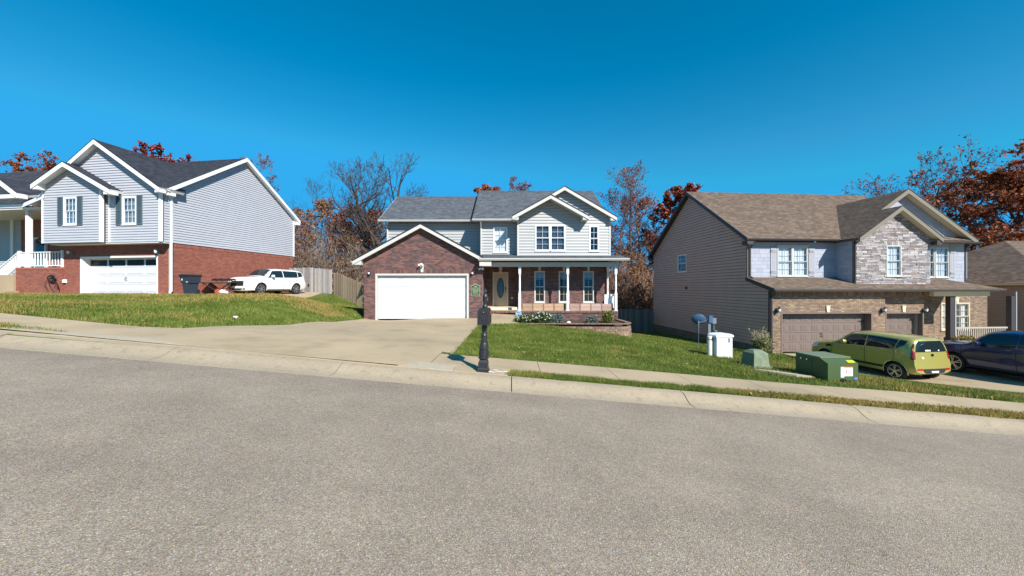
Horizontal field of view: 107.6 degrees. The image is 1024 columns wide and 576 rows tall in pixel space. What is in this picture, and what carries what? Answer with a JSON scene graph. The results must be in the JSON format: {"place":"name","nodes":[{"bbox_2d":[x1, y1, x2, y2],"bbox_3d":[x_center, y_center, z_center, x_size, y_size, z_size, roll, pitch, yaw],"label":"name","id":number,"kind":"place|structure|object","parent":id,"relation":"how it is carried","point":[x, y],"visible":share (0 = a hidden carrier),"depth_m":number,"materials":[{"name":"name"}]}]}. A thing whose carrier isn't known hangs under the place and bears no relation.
{"place":"outdoors","nodes":[
{"label":"outdoors","id":0,"kind":"place"},
{"bbox_2d":[42,292,320,297],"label":"driveway","id":1,"kind":"structure","parent":0,"point":[305,294],"depth_m":27.26,"materials":[{"name":"concrete"}]},
{"bbox_2d":[178,274,202,293],"bbox_3d":[-17.780,-0.203,20.788,0.740,1.100,0.814,0,0,14],"label":"wheelie bin","id":2,"kind":"object","parent":1,"relation":"on","point":[190,283],"visible":0.91,"depth_m":20.55,"materials":[{"name":"plastic"}]},
{"bbox_2d":[200,278,236,293],"bbox_3d":[-18.065,-0.117,23.200,1.610,0.992,1.190,0,0,-15],"label":"folding cart","id":3,"kind":"object","parent":1,"relation":"on","point":[218,289],"visible":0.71,"depth_m":22.95,"materials":[{"name":"black metal"}]},
{"bbox_2d":[218,289,228,292],"bbox_3d":[-17.380,0.234,22.601,0.591,0.300,0.422,0,0,0],"label":"bag","id":4,"kind":"object","parent":1,"relation":"on","point":[223,291],"visible":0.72,"depth_m":22.48,"materials":[{"name":"white plastic"}]},
{"bbox_2d":[228,269,305,293],"bbox_3d":[-16.736,-0.452,25.924,2.203,1.770,4.861,0,0,14],"label":"car","id":5,"kind":"object","parent":1,"relation":"on","point":[276,281],"visible":0.99,"depth_m":25.11,"materials":[{"name":"white paint"}]},
{"bbox_2d":[0,292,363,327],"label":"grass","id":6,"kind":"structure","parent":0,"point":[150,304],"depth_m":12.94,"materials":[{"name":"green plant"}]},
{"bbox_2d":[0,318,477,368],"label":"driveway","id":7,"kind":"structure","parent":0,"point":[399,342],"depth_m":8.25,"materials":[{"name":"concrete"}]},
{"bbox_2d":[490,314,519,323],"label":"path","id":8,"kind":"structure","parent":0,"point":[501,318],"depth_m":18.56,"materials":[{"name":"concrete"}]},
{"bbox_2d":[0,291,1023,418],"bbox_3d":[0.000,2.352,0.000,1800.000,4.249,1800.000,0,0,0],"label":"ground","id":9,"kind":"structure","parent":0,"point":[321,294],"depth_m":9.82,"materials":[{"name":"green plant"}]},
{"bbox_2d":[0,149,58,208],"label":"oak tree","id":10,"kind":"object","parent":9,"relation":"on","point":[47,165],"visible":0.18,"depth_m":50.80,"materials":[{"name":"red plant"}]},
{"bbox_2d":[0,321,65,331],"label":"grass","id":11,"kind":"structure","parent":9,"relation":"on","point":[8,325],"depth_m":7.17,"materials":[{"name":"green plant"}]},
{"bbox_2d":[0,138,300,293],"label":"house","id":12,"kind":"structure","parent":9,"relation":"on","point":[98,216],"depth_m":22.37,"materials":[{"name":"grey plastic"}]},
{"bbox_2d":[35,237,42,245],"bbox_3d":[-32.036,-3.134,25.441,0.665,0.642,0.267,0,0,9],"label":"wreath","id":13,"kind":"object","parent":12,"relation":"attached to","point":[38,242],"visible":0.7,"depth_m":25.42,"materials":[{"name":"green plant"}]},
{"bbox_2d":[35,239,43,266],"bbox_3d":[-32.251,-2.294,25.654,0.900,2.100,0.085,0,0,9],"label":"front door","id":14,"kind":"structure","parent":12,"relation":"in","point":[40,248],"depth_m":25.63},
{"bbox_2d":[44,275,58,289],"bbox_3d":[-27.348,-0.332,22.313,1.069,0.898,0.168,0,0,9],"label":"garden hose","id":15,"kind":"object","parent":12,"relation":"hanging from","point":[53,276],"visible":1,"depth_m":22.27,"materials":[{"name":"black rubber"}]},
{"bbox_2d":[62,197,77,225],"bbox_3d":[-25.089,-4.355,21.347,1.010,1.635,0.183,0,0,9],"label":"window","id":16,"kind":"structure","parent":12,"relation":"in","point":[72,201],"depth_m":21.35,"materials":[{"name":"white paint"}]},
{"bbox_2d":[90,258,155,293],"bbox_3d":[-22.861,-0.714,22.235,5.260,2.089,0.112,0,0,9],"label":"garage door","id":17,"kind":"structure","parent":12,"relation":"in","point":[124,275],"depth_m":22.25,"materials":[{"name":"white metal"}]},
{"bbox_2d":[121,196,135,225],"bbox_3d":[-21.400,-4.322,21.094,1.036,1.629,0.315,0,0,9],"label":"window","id":18,"kind":"structure","parent":12,"relation":"in","point":[130,204],"depth_m":21.06,"materials":[{"name":"white paint"}]},
{"bbox_2d":[132,140,196,162],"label":"maple tree","id":19,"kind":"object","parent":9,"relation":"on","point":[143,149],"visible":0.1,"depth_m":46.13,"materials":[{"name":"red plant"}]},
{"bbox_2d":[1,294,344,321],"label":"fallen leaves","id":20,"kind":"object","parent":9,"relation":"on","point":[158,296],"visible":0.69,"depth_m":13.17,"materials":[{"name":"brown plant"}]},
{"bbox_2d":[239,153,280,195],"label":"bare tree","id":21,"kind":"object","parent":9,"relation":"on","point":[264,163],"visible":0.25,"depth_m":48.34,"materials":[{"name":"brown plant"}]},
{"bbox_2d":[293,223,316,267],"bbox_3d":[-22.651,-3.267,40.346,3.499,7.767,4.473,0,0,29],"label":"thin tree","id":22,"kind":"object","parent":9,"relation":"on","point":[302,232],"visible":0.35,"depth_m":39.49,"materials":[{"name":"brown plant"}]},
{"bbox_2d":[283,173,329,251],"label":"bare tree","id":23,"kind":"object","parent":9,"relation":"on","point":[312,201],"visible":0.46,"depth_m":44.96,"materials":[{"name":"brown plant"}]},
{"bbox_2d":[295,215,320,266],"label":"thin tree","id":24,"kind":"object","parent":9,"relation":"on","point":[304,237],"visible":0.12,"depth_m":45.27,"materials":[{"name":"brown plant"}]},
{"bbox_2d":[289,267,332,293],"bbox_3d":[-15.846,-0.527,29.535,3.610,2.201,0.273,0,0,3],"label":"fence","id":25,"kind":"object","parent":9,"relation":"on","point":[318,280],"visible":0.68,"depth_m":29.46,"materials":[{"name":"grey wood"}]},
{"bbox_2d":[298,228,325,267],"bbox_3d":[-20.233,-2.752,37.750,2.873,6.620,3.221,0,0,-5],"label":"thin tree","id":26,"kind":"object","parent":9,"relation":"on","point":[315,232],"visible":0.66,"depth_m":38.00,"materials":[{"name":"brown plant"}]},
{"bbox_2d":[292,196,356,268],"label":"autumn tree","id":27,"kind":"object","parent":9,"relation":"on","point":[324,210],"visible":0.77,"depth_m":41.13,"materials":[{"name":"brown plant"}]},
{"bbox_2d":[319,209,348,267],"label":"thin tree","id":28,"kind":"object","parent":9,"relation":"on","point":[326,241],"visible":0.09,"depth_m":51.49,"materials":[{"name":"brown plant"}]},
{"bbox_2d":[318,225,349,272],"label":"thin tree","id":29,"kind":"object","parent":9,"relation":"on","point":[329,244],"visible":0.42,"depth_m":40.64,"materials":[{"name":"brown plant"}]},
{"bbox_2d":[293,226,385,292],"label":"undergrowth","id":30,"kind":"object","parent":9,"relation":"on","point":[339,267],"depth_m":35.18,"materials":[{"name":"brown plant"}]},
{"bbox_2d":[324,225,356,272],"bbox_3d":[-17.410,-3.149,40.338,3.499,7.550,4.473,0,0,31],"label":"thin tree","id":31,"kind":"object","parent":9,"relation":"on","point":[344,230],"visible":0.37,"depth_m":39.30,"materials":[{"name":"brown plant"}]},
{"bbox_2d":[329,222,360,263],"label":"thin tree","id":32,"kind":"object","parent":9,"relation":"on","point":[343,244],"visible":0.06,"depth_m":45.30,"materials":[{"name":"brown plant"}]},
{"bbox_2d":[333,272,363,306],"bbox_3d":[-12.318,0.131,28.225,4.200,2.727,0.181,0,0,37],"label":"fence","id":33,"kind":"object","parent":9,"relation":"on","point":[347,288],"visible":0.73,"depth_m":28.14,"materials":[{"name":"brown wood"}]},
{"bbox_2d":[339,229,365,273],"bbox_3d":[-15.299,-2.769,37.849,3.947,6.760,3.087,0,0,28],"label":"thin tree","id":34,"kind":"object","parent":9,"relation":"on","point":[350,237],"visible":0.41,"depth_m":37.53,"materials":[{"name":"brown plant"}]},
{"bbox_2d":[319,204,386,291],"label":"autumn tree","id":35,"kind":"object","parent":9,"relation":"on","point":[370,216],"visible":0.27,"depth_m":42.31,"materials":[{"name":"brown plant"}]},
{"bbox_2d":[354,212,385,265],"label":"thin tree","id":36,"kind":"object","parent":9,"relation":"on","point":[369,246],"visible":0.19,"depth_m":41.40,"materials":[{"name":"brown plant"}]},
{"bbox_2d":[317,151,428,253],"bbox_3d":[-13.456,-6.106,36.984,10.911,14.608,8.800,0,0,12],"label":"bare tree","id":37,"kind":"object","parent":9,"relation":"on","point":[367,226],"visible":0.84,"depth_m":36.67,"materials":[{"name":"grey plant"}]},
{"bbox_2d":[473,183,501,195],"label":"oak tree","id":38,"kind":"object","parent":9,"relation":"on","point":[486,187],"visible":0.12,"depth_m":52.91,"materials":[{"name":"orange plant"}]},
{"bbox_2d":[351,186,629,319],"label":"house","id":39,"kind":"structure","parent":9,"relation":"on","point":[511,252],"depth_m":20.92,"materials":[{"name":"brick"}]},
{"bbox_2d":[379,276,466,318],"bbox_3d":[-4.793,0.499,20.162,4.753,2.322,0.076,0,0,0],"label":"garage door","id":40,"kind":"structure","parent":39,"relation":"in","point":[400,297],"depth_m":20.13,"materials":[{"name":"white metal"}]},
{"bbox_2d":[471,284,479,295],"bbox_3d":[-1.939,0.107,19.974,0.455,0.630,0.021,0,0,0],"label":"wall sign","id":41,"kind":"object","parent":39,"relation":"attached to","point":[475,289],"visible":1,"depth_m":19.97,"materials":[{"name":"green metal"}]},
{"bbox_2d":[493,227,507,252],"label":"window","id":42,"kind":"structure","parent":39,"relation":"in","point":[499,233],"depth_m":21.69,"materials":[{"name":"white glass"}]},
{"bbox_2d":[494,274,506,305],"bbox_3d":[-0.681,0.106,22.225,0.768,1.927,0.110,0,0,0],"label":"front door","id":43,"kind":"structure","parent":39,"relation":"in","point":[500,280],"depth_m":22.23,"materials":[{"name":"beige wood"}]},
{"bbox_2d":[534,271,544,302],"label":"window","id":44,"kind":"structure","parent":39,"relation":"in","point":[539,276],"depth_m":21.21,"materials":[{"name":"white glass"}]},
{"bbox_2d":[534,225,550,251],"bbox_3d":[1.704,-2.776,21.032,0.905,1.488,0.315,0,0,0],"label":"window","id":45,"kind":"structure","parent":39,"relation":"in","point":[542,232],"depth_m":21.05,"materials":[{"name":"white paint"}]},
{"bbox_2d":[522,303,564,310],"bbox_3d":[1.689,1.013,20.160,2.315,0.390,0.200,0,0,0],"label":"planter box","id":46,"kind":"object","parent":39,"relation":"on","point":[543,307],"visible":1,"depth_m":20.07,"materials":[{"name":"brown wood"}]},
{"bbox_2d":[550,225,565,251],"bbox_3d":[2.550,-2.776,21.032,0.905,1.488,0.315,0,0,0],"label":"window","id":47,"kind":"structure","parent":39,"relation":"in","point":[557,232],"depth_m":21.05,"materials":[{"name":"white glass"}]},
{"bbox_2d":[559,271,568,302],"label":"window","id":48,"kind":"structure","parent":39,"relation":"in","point":[562,274],"depth_m":21.43,"materials":[{"name":"white glass"}]},
{"bbox_2d":[583,271,593,302],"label":"window","id":49,"kind":"structure","parent":39,"relation":"in","point":[588,276],"depth_m":21.37,"materials":[{"name":"white glass"}]},
{"bbox_2d":[569,303,612,310],"bbox_3d":[4.229,1.013,20.160,2.342,0.390,0.200,0,0,0],"label":"planter box","id":50,"kind":"object","parent":39,"relation":"on","point":[590,307],"visible":1,"depth_m":20.07,"materials":[{"name":"brown wood"}]},
{"bbox_2d":[589,226,598,251],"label":"window","id":51,"kind":"structure","parent":39,"relation":"in","point":[593,230],"depth_m":20.95,"materials":[{"name":"white paint"}]},
{"bbox_2d":[0,332,1023,435],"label":"kerb","id":52,"kind":"structure","parent":9,"relation":"on","point":[385,373],"depth_m":6.44,"materials":[{"name":"concrete"}]},
{"bbox_2d":[509,176,532,190],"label":"bare tree","id":53,"kind":"object","parent":9,"relation":"on","point":[524,187],"visible":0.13,"depth_m":53.77,"materials":[{"name":"brown plant"}]},
{"bbox_2d":[521,320,625,326],"bbox_3d":[2.775,2.155,18.766,5.550,0.910,2.368,0,0,0],"label":"flower bed","id":54,"kind":"object","parent":9,"relation":"on","point":[591,325],"visible":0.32,"depth_m":17.68,"materials":[{"name":"brown soil"}]},
{"bbox_2d":[513,314,535,323],"bbox_3d":[0.660,1.477,17.977,1.284,0.583,0.935,0,0,0],"label":"flower shrub","id":55,"kind":"object","parent":54,"relation":"on","point":[523,318],"visible":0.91,"depth_m":17.79,"materials":[{"name":"white plant"}]},
{"bbox_2d":[532,311,552,322],"bbox_3d":[1.428,1.430,17.920,1.178,0.677,0.943,0,0,0],"label":"flower shrub","id":56,"kind":"object","parent":54,"relation":"on","point":[543,317],"visible":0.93,"depth_m":17.73,"materials":[{"name":"white plant"}]},
{"bbox_2d":[548,314,564,322],"bbox_3d":[2.134,1.496,18.257,0.889,0.544,0.813,0,0,38],"label":"lavender bush","id":57,"kind":"object","parent":54,"relation":"on","point":[558,318],"visible":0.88,"depth_m":18.10,"materials":[{"name":"green plant"}]},
{"bbox_2d":[585,315,597,322],"bbox_3d":[3.903,1.524,18.317,0.607,0.486,0.688,0,0,40],"label":"lavender bush","id":58,"kind":"object","parent":54,"relation":"on","point":[592,319],"visible":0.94,"depth_m":18.16,"materials":[{"name":"green plant"}]},
{"bbox_2d":[601,310,615,322],"bbox_3d":[4.729,1.430,18.487,0.705,0.672,0.660,0,0,35],"label":"garden bush","id":59,"kind":"object","parent":54,"relation":"on","point":[608,317],"visible":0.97,"depth_m":18.39,"materials":[{"name":"green plant"}]},
{"bbox_2d":[518,319,631,336],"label":"retaining wall","id":60,"kind":"structure","parent":9,"relation":"on","point":[625,330],"depth_m":17.47,"materials":[{"name":"beige stone"}]},
{"bbox_2d":[609,239,619,289],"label":"thin tree","id":61,"kind":"object","parent":9,"relation":"on","point":[613,254],"visible":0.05,"depth_m":49.53,"materials":[{"name":"brown plant"}]},
{"bbox_2d":[609,245,638,302],"bbox_3d":[11.129,-0.251,38.379,3.499,8.823,4.473,0,0,14],"label":"thin tree","id":62,"kind":"object","parent":9,"relation":"on","point":[624,253],"visible":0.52,"depth_m":37.44,"materials":[{"name":"brown plant"}]},
{"bbox_2d":[596,165,653,277],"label":"bare tree","id":63,"kind":"object","parent":9,"relation":"on","point":[628,200],"visible":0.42,"depth_m":44.10,"materials":[{"name":"brown plant"}]},
{"bbox_2d":[609,261,653,325],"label":"undergrowth","id":64,"kind":"object","parent":9,"relation":"on","point":[631,303],"depth_m":35.93,"materials":[{"name":"brown plant"}]},
{"bbox_2d":[617,261,646,311],"bbox_3d":[10.606,0.778,35.057,3.684,6.576,2.882,0,0,12],"label":"thin tree","id":65,"kind":"object","parent":9,"relation":"on","point":[629,287],"visible":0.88,"depth_m":35.05,"materials":[{"name":"brown plant"}]},
{"bbox_2d":[613,308,653,332],"bbox_3d":[9.095,2.726,31.577,5.915,2.399,0.182,0,0,-4],"label":"fence","id":66,"kind":"object","parent":9,"relation":"on","point":[640,320],"visible":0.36,"depth_m":31.60,"materials":[{"name":"grey wood"}]},
{"bbox_2d":[609,193,663,286],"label":"autumn tree","id":67,"kind":"object","parent":9,"relation":"on","point":[652,224],"visible":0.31,"depth_m":44.87,"materials":[{"name":"brown plant"}]},
{"bbox_2d":[607,159,668,301],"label":"bare tree","id":68,"kind":"object","parent":9,"relation":"on","point":[627,222],"visible":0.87,"depth_m":40.45,"materials":[{"name":"brown plant"}]},
{"bbox_2d":[623,251,653,296],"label":"thin tree","id":69,"kind":"object","parent":9,"relation":"on","point":[635,263],"visible":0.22,"depth_m":42.50,"materials":[{"name":"brown plant"}]},
{"bbox_2d":[624,253,653,305],"bbox_3d":[12.560,0.315,36.707,3.293,7.766,4.210,0,0,38],"label":"thin tree","id":70,"kind":"object","parent":9,"relation":"on","point":[640,261],"visible":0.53,"depth_m":36.99,"materials":[{"name":"brown plant"}]},
{"bbox_2d":[635,236,655,292],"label":"thin tree","id":71,"kind":"object","parent":9,"relation":"on","point":[651,266],"visible":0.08,"depth_m":44.57,"materials":[{"name":"brown plant"}]},
{"bbox_2d":[638,246,653,296],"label":"thin tree","id":72,"kind":"object","parent":9,"relation":"on","point":[648,267],"visible":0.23,"depth_m":40.04,"materials":[{"name":"brown plant"}]},
{"bbox_2d":[641,183,703,284],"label":"maple tree","id":73,"kind":"object","parent":9,"relation":"on","point":[677,192],"visible":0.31,"depth_m":41.87,"materials":[{"name":"red plant"}]},
{"bbox_2d":[691,314,706,347],"bbox_3d":[7.801,1.914,15.505,0.695,1.670,0.179,0,0,18],"label":"satellite dish","id":74,"kind":"object","parent":9,"relation":"on","point":[698,319],"visible":0.86,"depth_m":15.49,"materials":[{"name":"grey"}]},
{"bbox_2d":[707,336,712,354],"bbox_3d":[6.618,2.039,12.550,0.173,0.880,0.169,0,0,0],"label":"marker post","id":75,"kind":"object","parent":9,"relation":"on","point":[709,345],"visible":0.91,"depth_m":12.49,"materials":[{"name":"white plastic"}]},
{"bbox_2d":[707,316,712,333],"bbox_3d":[7.489,1.848,14.175,0.149,1.612,0.130,0,0,0],"label":"meter post","id":76,"kind":"object","parent":9,"relation":"on","point":[709,320],"visible":0.43,"depth_m":14.16,"materials":[{"name":"grey"}]},
{"bbox_2d":[711,318,716,331],"bbox_3d":[9.435,2.248,17.470,0.220,1.695,0.200,0,0,0],"label":"meter post","id":77,"kind":"object","parent":9,"relation":"on","point":[714,321],"visible":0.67,"depth_m":17.43,"materials":[{"name":"grey metal"}]},
{"bbox_2d":[707,332,733,358],"bbox_3d":[7.001,2.021,12.595,0.660,1.010,0.430,0,0,-10],"label":"utility cabinet","id":78,"kind":"object","parent":9,"relation":"on","point":[722,344],"visible":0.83,"depth_m":12.41,"materials":[{"name":"white paint"}]},
{"bbox_2d":[480,327,998,396],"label":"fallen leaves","id":79,"kind":"object","parent":9,"relation":"on","point":[671,360],"visible":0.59,"depth_m":9.90,"materials":[{"name":"brown plant"}]},
{"bbox_2d":[740,349,773,369],"bbox_3d":[6.810,2.032,10.488,0.600,0.620,0.625,0,0,-8],"label":"pedestal box","id":80,"kind":"object","parent":9,"relation":"on","point":[754,358],"visible":0.63,"depth_m":10.30,"materials":[{"name":"green metal"}]},
{"bbox_2d":[747,328,775,353],"bbox_3d":[12.177,2.700,18.229,1.260,1.724,1.150,0,0,-28],"label":"corner shrub","id":81,"kind":"object","parent":9,"relation":"on","point":[763,344],"visible":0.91,"depth_m":18.09,"materials":[{"name":"green plant"}]},
{"bbox_2d":[505,369,1023,419],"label":"grass","id":82,"kind":"structure","parent":9,"relation":"on","point":[993,413],"depth_m":6.84,"materials":[{"name":"green plant"}]},
{"bbox_2d":[728,388,1021,415],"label":"fallen leaves","id":83,"kind":"object","parent":82,"relation":"on","point":[866,400],"visible":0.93,"depth_m":6.92,"materials":[{"name":"brown plant"}]},
{"bbox_2d":[754,369,811,377],"bbox_3d":[6.808,2.147,9.459,1.194,0.116,0.300,0,0,39],"label":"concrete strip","id":84,"kind":"object","parent":9,"relation":"on","point":[789,374],"visible":0.82,"depth_m":9.34,"materials":[{"name":"concrete"}]},
{"bbox_2d":[795,351,857,382],"bbox_3d":[7.870,2.052,9.400,0.798,0.745,1.022,0,0,-3],"label":"transformer","id":85,"kind":"object","parent":9,"relation":"on","point":[827,366],"visible":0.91,"depth_m":9.10,"materials":[{"name":"green metal"}]},
{"bbox_2d":[647,188,1016,353],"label":"house","id":86,"kind":"structure","parent":9,"relation":"on","point":[736,265],"depth_m":20.91,"materials":[{"name":"brown"}]},
{"bbox_2d":[677,254,686,272],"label":"window","id":87,"kind":"structure","parent":86,"relation":"in","point":[683,257],"depth_m":27.50,"materials":[{"name":"glass"}]},
{"bbox_2d":[777,247,792,276],"bbox_3d":[15.088,-1.448,20.780,0.965,1.667,0.183,0,0,-5],"label":"window","id":88,"kind":"structure","parent":86,"relation":"in","point":[784,265],"depth_m":20.84,"materials":[{"name":"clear glass"}]},
{"bbox_2d":[790,247,808,276],"bbox_3d":[15.988,-1.448,20.918,0.965,1.667,0.315,0,0,-4],"label":"window","id":89,"kind":"structure","parent":86,"relation":"in","point":[799,261],"depth_m":20.92,"materials":[{"name":"white glass"}]},
{"bbox_2d":[783,313,863,351],"bbox_3d":[16.129,2.315,19.586,4.879,1.991,0.112,0,0,-4],"label":"garage door","id":90,"kind":"structure","parent":86,"relation":"in","point":[800,331],"depth_m":19.55,"materials":[{"name":"brown metal"}]},
{"bbox_2d":[885,245,902,276],"bbox_3d":[20.318,-1.431,20.075,0.932,1.680,0.315,0,0,-4],"label":"window","id":91,"kind":"structure","parent":86,"relation":"in","point":[893,265],"depth_m":20.06,"materials":[{"name":"white glass"}]},
{"bbox_2d":[887,313,913,333],"bbox_3d":[20.848,2.334,20.325,2.088,1.952,0.080,0,0,-4],"label":"garage door","id":92,"kind":"structure","parent":86,"relation":"in","point":[900,322],"depth_m":20.32,"materials":[{"name":"brown metal"}]},
{"bbox_2d":[929,247,934,277],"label":"window","id":93,"kind":"structure","parent":86,"relation":"in","point":[933,248],"depth_m":21.50,"materials":[{"name":"clear glass"}]},
{"bbox_2d":[931,247,948,277],"bbox_3d":[24.634,-1.447,21.599,0.922,1.762,0.315,0,0,-4],"label":"window","id":94,"kind":"structure","parent":86,"relation":"in","point":[940,255],"depth_m":21.59,"materials":[{"name":"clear glass"}]},
{"bbox_2d":[940,303,944,330],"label":"window","id":95,"kind":"structure","parent":86,"relation":"in","point":[942,305],"depth_m":21.71,"materials":[{"name":"clear glass"}]},
{"bbox_2d":[956,303,969,330],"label":"window","id":96,"kind":"structure","parent":86,"relation":"in","point":[963,316],"depth_m":21.86,"materials":[{"name":"clear glass"}]},
{"bbox_2d":[951,334,975,340],"bbox_3d":[23.399,2.764,19.386,1.123,0.706,0.868,0,0,37],"label":"flower bush","id":97,"kind":"object","parent":86,"relation":"on","point":[964,338],"visible":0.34,"depth_m":19.32,"materials":[{"name":"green plant"}]},
{"bbox_2d":[842,134,1023,249],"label":"oak tree","id":98,"kind":"object","parent":9,"relation":"on","point":[920,174],"visible":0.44,"depth_m":36.84,"materials":[{"name":"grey plant"}]},
{"bbox_2d":[869,374,1023,398],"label":"grass","id":99,"kind":"structure","parent":9,"relation":"on","point":[988,391],"depth_m":9.46,"materials":[{"name":"green plant"}]},
{"bbox_2d":[925,139,1023,251],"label":"oak tree","id":100,"kind":"object","parent":9,"relation":"on","point":[1012,195],"visible":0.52,"depth_m":34.76,"materials":[{"name":"brown plant"}]},
{"bbox_2d":[965,241,1023,330],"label":"house","id":101,"kind":"structure","parent":9,"relation":"on","point":[999,265],"depth_m":24.12,"materials":[{"name":"brown brick"}]},
{"bbox_2d":[994,201,1023,240],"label":"oak tree","id":102,"kind":"object","parent":9,"relation":"on","point":[1019,216],"visible":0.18,"depth_m":41.38,"materials":[{"name":"red plant"}]},
{"bbox_2d":[0,348,1023,575],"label":"road","id":103,"kind":"structure","parent":0,"point":[117,467],"depth_m":3.27,"materials":[{"name":"grey asphalt"}]},
{"bbox_2d":[0,313,1023,412],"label":"sidewalk","id":104,"kind":"structure","parent":0,"point":[457,363],"depth_m":7.66,"materials":[{"name":"concrete"}]},
{"bbox_2d":[477,288,491,372],"bbox_3d":[-0.501,0.759,6.834,0.224,1.513,0.404,2,0,3],"label":"mailbox","id":105,"kind":"object","parent":104,"relation":"on","point":[484,313],"visible":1,"depth_m":6.76,"materials":[{"name":"black metal"}]},
{"bbox_2d":[477,308,489,324],"bbox_3d":[-0.505,0.506,6.663,0.218,0.305,0.016,2,0,3],"label":"door","id":106,"kind":"structure","parent":105,"relation":"in","point":[481,310],"depth_m":6.66,"materials":[{"name":"black metal"}]},
{"bbox_2d":[0,0,1023,285],"label":"sky","id":107,"kind":"structure","parent":0,"point":[817,97],"materials":[{"name":"blue"}]},
{"bbox_2d":[784,353,1023,392],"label":"driveway","id":108,"kind":"structure","parent":0,"point":[975,379],"depth_m":13.73,"materials":[{"name":"concrete"}]},
{"bbox_2d":[812,330,950,378],"bbox_3d":[14.803,2.550,15.430,2.050,1.655,4.145,0,1,-9],"label":"car","id":109,"kind":"object","parent":108,"relation":"on","point":[898,355],"visible":0.84,"depth_m":14.03,"materials":[{"name":"green paint"}]},
{"bbox_2d":[942,330,1023,376],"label":"car","id":110,"kind":"object","parent":108,"relation":"on","point":[1000,352],"visible":0.78,"depth_m":13.81,"materials":[{"name":"blue paint"}]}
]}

